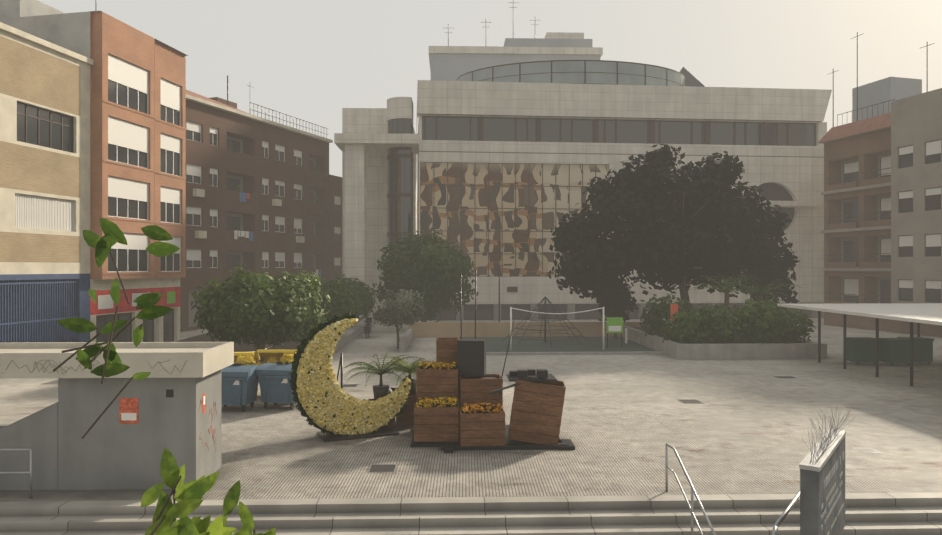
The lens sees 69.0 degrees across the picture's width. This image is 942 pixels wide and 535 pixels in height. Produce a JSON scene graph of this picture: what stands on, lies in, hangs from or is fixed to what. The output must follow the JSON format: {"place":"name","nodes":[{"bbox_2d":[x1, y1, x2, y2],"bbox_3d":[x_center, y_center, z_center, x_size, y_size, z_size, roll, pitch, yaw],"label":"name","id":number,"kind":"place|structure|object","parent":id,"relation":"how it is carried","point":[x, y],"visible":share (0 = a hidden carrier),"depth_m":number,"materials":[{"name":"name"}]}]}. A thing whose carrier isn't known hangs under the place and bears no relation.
{"place":"outdoors","nodes":[
{"label":"outdoors","id":0,"kind":"place"},
{"bbox_2d":[53,218,275,534],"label":"branch leaves","id":1,"kind":"object","parent":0,"point":[187,496],"visible":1,"depth_m":2.70,"materials":[{"name":"green plant"}]},
{"bbox_2d":[329,174,341,282],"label":"street building","id":2,"kind":"structure","parent":0,"point":[335,225],"depth_m":66.66,"materials":[{"name":"brown brick"}]},
{"bbox_2d":[363,317,371,338],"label":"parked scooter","id":3,"kind":"object","parent":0,"point":[368,328],"visible":1,"depth_m":43.50,"materials":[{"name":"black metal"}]},
{"bbox_2d":[0,314,941,501],"bbox_3d":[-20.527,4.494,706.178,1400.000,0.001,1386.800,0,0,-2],"label":"plaza ground","id":4,"kind":"structure","parent":0,"point":[746,428],"depth_m":18.44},
{"bbox_2d":[0,448,31,498],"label":"handrail","id":5,"kind":"object","parent":4,"relation":"on","point":[24,449],"visible":1,"depth_m":13.32,"materials":[{"name":"metal"}]},
{"bbox_2d":[0,402,57,489],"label":"stair parapet","id":6,"kind":"structure","parent":4,"relation":"on","point":[36,432],"depth_m":13.84,"materials":[{"name":"grey concrete"}]},
{"bbox_2d":[0,22,92,342],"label":"tan brick building","id":7,"kind":"structure","parent":4,"relation":"on","point":[44,180],"depth_m":30.98,"materials":[{"name":"brick"}]},
{"bbox_2d":[0,0,187,341],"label":"red brick apartments","id":8,"kind":"structure","parent":4,"relation":"on","point":[137,130],"depth_m":36.31,"materials":[{"name":"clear brick"}]},
{"bbox_2d":[0,342,233,489],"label":"stair kiosk","id":9,"kind":"object","parent":4,"relation":"on","point":[171,402],"visible":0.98,"depth_m":13.87,"materials":[{"name":"grey concrete"}]},
{"bbox_2d":[221,355,259,411],"bbox_3d":[-7.490,3.652,21.697,1.460,1.682,1.105,0,0,4],"label":"waste bin","id":10,"kind":"object","parent":4,"relation":"on","point":[239,381],"visible":0.69,"depth_m":21.27,"materials":[{"name":"plastic"}]},
{"bbox_2d":[234,352,259,364],"bbox_3d":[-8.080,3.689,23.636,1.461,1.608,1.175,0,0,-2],"label":"lid","id":11,"kind":"object","parent":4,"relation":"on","point":[255,355],"visible":0.17,"depth_m":23.41,"materials":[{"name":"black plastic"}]},
{"bbox_2d":[180,75,332,331],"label":"brown brick apartments","id":12,"kind":"structure","parent":4,"relation":"on","point":[257,193],"depth_m":55.51,"materials":[{"name":"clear brick"}]},
{"bbox_2d":[256,354,293,409],"bbox_3d":[-6.031,3.653,22.042,1.460,1.680,1.105,0,0,10],"label":"waste bin","id":13,"kind":"object","parent":4,"relation":"on","point":[275,384],"visible":0.73,"depth_m":21.62,"materials":[{"name":"plastic"}]},
{"bbox_2d":[257,350,296,364],"bbox_3d":[-6.631,3.656,23.882,1.461,1.674,1.199,0,0,-2],"label":"lid","id":14,"kind":"object","parent":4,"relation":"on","point":[271,356],"visible":0.15,"depth_m":23.69,"materials":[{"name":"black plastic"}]},
{"bbox_2d":[288,312,412,441],"bbox_3d":[-3.228,2.914,18.597,3.433,3.483,1.369,0,0,-24],"label":"crescent moon sculpture","id":15,"kind":"object","parent":4,"relation":"on","point":[329,407],"visible":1,"depth_m":17.92,"materials":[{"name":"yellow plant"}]},
{"bbox_2d":[334,97,418,317],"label":"building wing","id":16,"kind":"structure","parent":4,"relation":"on","point":[378,148],"depth_m":58.03,"materials":[{"name":"white concrete"}]},
{"bbox_2d":[343,351,426,428],"bbox_3d":[-2.599,3.478,19.418,2.294,2.031,2.694,0,0,-29],"label":"potted palm","id":17,"kind":"object","parent":4,"relation":"on","point":[380,390],"visible":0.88,"depth_m":19.25,"materials":[{"name":"green plant"}]},
{"bbox_2d":[368,288,425,348],"bbox_3d":[-4.085,2.828,38.036,3.029,3.346,3.284,0,0,-22],"label":"olive tree","id":18,"kind":"object","parent":4,"relation":"on","point":[406,311],"visible":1,"depth_m":37.40,"materials":[{"name":"green plant"}]},
{"bbox_2d":[385,357,429,426],"bbox_3d":[-1.748,3.530,19.695,1.527,1.926,1.708,0,0,-2],"label":"potted palm","id":19,"kind":"object","parent":4,"relation":"on","point":[406,419],"visible":0.58,"depth_m":19.38,"materials":[{"name":"green plant"}]},
{"bbox_2d":[373,226,477,321],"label":"tall tree","id":20,"kind":"object","parent":4,"relation":"on","point":[434,269],"visible":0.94,"depth_m":47.23,"materials":[{"name":"green plant"}]},
{"bbox_2d":[0,492,941,534],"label":"stone steps","id":21,"kind":"structure","parent":4,"relation":"on","point":[865,514],"depth_m":12.87,"materials":[{"name":"grey stone"}]},
{"bbox_2d":[665,443,715,534],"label":"step handrail","id":22,"kind":"object","parent":21,"relation":"on","point":[667,445],"visible":0.88,"depth_m":12.50,"materials":[{"name":"metal"}]},
{"bbox_2d":[772,404,853,534],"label":"sign panel","id":23,"kind":"object","parent":21,"relation":"on","point":[820,494],"visible":1,"depth_m":8.46,"materials":[{"name":"metal"}]},
{"bbox_2d":[414,337,565,446],"bbox_3d":[0.486,3.227,18.113,3.899,2.507,2.572,0,0,-2],"label":"wooden crate stack","id":24,"kind":"object","parent":4,"relation":"on","point":[451,405],"visible":0.98,"depth_m":17.20,"materials":[{"name":"brown wood"}]},
{"bbox_2d":[411,270,574,452],"bbox_3d":[0.491,2.284,18.168,4.060,4.420,3.098,0,0,-2],"label":"stage speaker and stands","id":25,"kind":"object","parent":4,"relation":"on","point":[471,357],"visible":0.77,"depth_m":17.58,"materials":[{"name":"black metal"}]},
{"bbox_2d":[175,314,826,361],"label":"planter walls","id":26,"kind":"structure","parent":4,"relation":"on","point":[738,349],"depth_m":33.80,"materials":[{"name":"grey concrete"}]},
{"bbox_2d":[191,266,330,360],"bbox_3d":[-9.155,2.035,30.029,5.852,4.181,5.808,0,0,-2],"label":"ficus tree","id":27,"kind":"object","parent":26,"relation":"on","point":[261,309],"visible":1,"depth_m":28.62,"materials":[{"name":"green plant"}]},
{"bbox_2d":[312,279,363,319],"bbox_3d":[-8.122,2.392,39.582,3.916,3.465,3.660,0,0,-2],"label":"ficus tree","id":28,"kind":"object","parent":26,"relation":"on","point":[341,303],"visible":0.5,"depth_m":38.70,"materials":[{"name":"green plant"}]},
{"bbox_2d":[330,274,376,326],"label":"ficus tree","id":29,"kind":"object","parent":26,"relation":"on","point":[364,295],"visible":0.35,"depth_m":45.95,"materials":[{"name":"green plant"}]},
{"bbox_2d":[549,144,799,312],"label":"tree","id":30,"kind":"object","parent":26,"relation":"on","point":[710,218],"visible":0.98,"depth_m":40.26,"materials":[{"name":"green plant"}]},
{"bbox_2d":[685,274,765,324],"bbox_3d":[13.501,2.095,36.635,4.293,3.598,3.790,0,0,-2],"label":"tree","id":31,"kind":"object","parent":26,"relation":"on","point":[727,285],"visible":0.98,"depth_m":36.60,"materials":[{"name":"green plant"}]},
{"bbox_2d":[639,293,816,343],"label":"planter shrubs","id":32,"kind":"object","parent":26,"relation":"on","point":[778,324],"visible":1,"depth_m":34.93,"materials":[{"name":"green plant"}]},
{"bbox_2d":[498,264,511,321],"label":"street lamp","id":33,"kind":"object","parent":4,"relation":"on","point":[499,289],"visible":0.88,"depth_m":47.41,"materials":[{"name":"grey metal"}]},
{"bbox_2d":[399,322,664,354],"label":"playground ground and walls","id":34,"kind":"structure","parent":4,"relation":"on","point":[494,334],"depth_m":43.94,"materials":[{"name":"concrete"}]},
{"bbox_2d":[502,296,588,346],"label":"rope climbing pyramid","id":35,"kind":"object","parent":34,"relation":"on","point":[544,317],"visible":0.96,"depth_m":40.98,"materials":[{"name":"blue"}]},
{"bbox_2d":[510,307,603,349],"bbox_3d":[4.693,3.319,37.234,5.150,2.350,0.100,0,0,-2],"label":"volleyball net","id":36,"kind":"object","parent":34,"relation":"on","point":[511,308],"visible":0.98,"depth_m":37.19,"materials":[{"name":"white fabric"}]},
{"bbox_2d":[595,277,638,338],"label":"playground tree","id":37,"kind":"object","parent":34,"relation":"on","point":[614,305],"visible":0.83,"depth_m":42.52,"materials":[{"name":"green plant"}]},
{"bbox_2d":[607,303,677,347],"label":"playground signs","id":38,"kind":"object","parent":34,"relation":"on","point":[614,324],"visible":0.83,"depth_m":38.08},
{"bbox_2d":[343,376,880,472],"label":"manhole covers","id":39,"kind":"object","parent":4,"relation":"on","point":[376,468],"visible":0.88,"depth_m":16.70,"materials":[{"name":"grey metal"}]},
{"bbox_2d":[417,80,831,320],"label":"building facade","id":40,"kind":"structure","parent":4,"relation":"on","point":[506,171],"depth_m":58.91,"materials":[{"name":"white concrete"}]},
{"bbox_2d":[429,7,704,86],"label":"roof structures","id":41,"kind":"object","parent":40,"relation":"on","point":[562,57],"visible":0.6,"depth_m":65.47,"materials":[{"name":"white concrete"}]},
{"bbox_2d":[777,303,941,385],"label":"market canopy","id":42,"kind":"object","parent":4,"relation":"on","point":[924,313],"visible":0.9,"depth_m":29.18,"materials":[{"name":"white metal"}]},
{"bbox_2d":[846,337,933,365],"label":"dumpsters","id":43,"kind":"object","parent":4,"relation":"on","point":[863,350],"visible":0.9,"depth_m":31.55,"materials":[{"name":"green"}]},
{"bbox_2d":[38,0,941,176],"label":"sky","id":44,"kind":"structure","parent":0,"point":[306,60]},
{"bbox_2d":[818,32,941,336],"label":"apartment building","id":45,"kind":"structure","parent":0,"point":[882,194],"depth_m":49.23,"materials":[{"name":"paint"}]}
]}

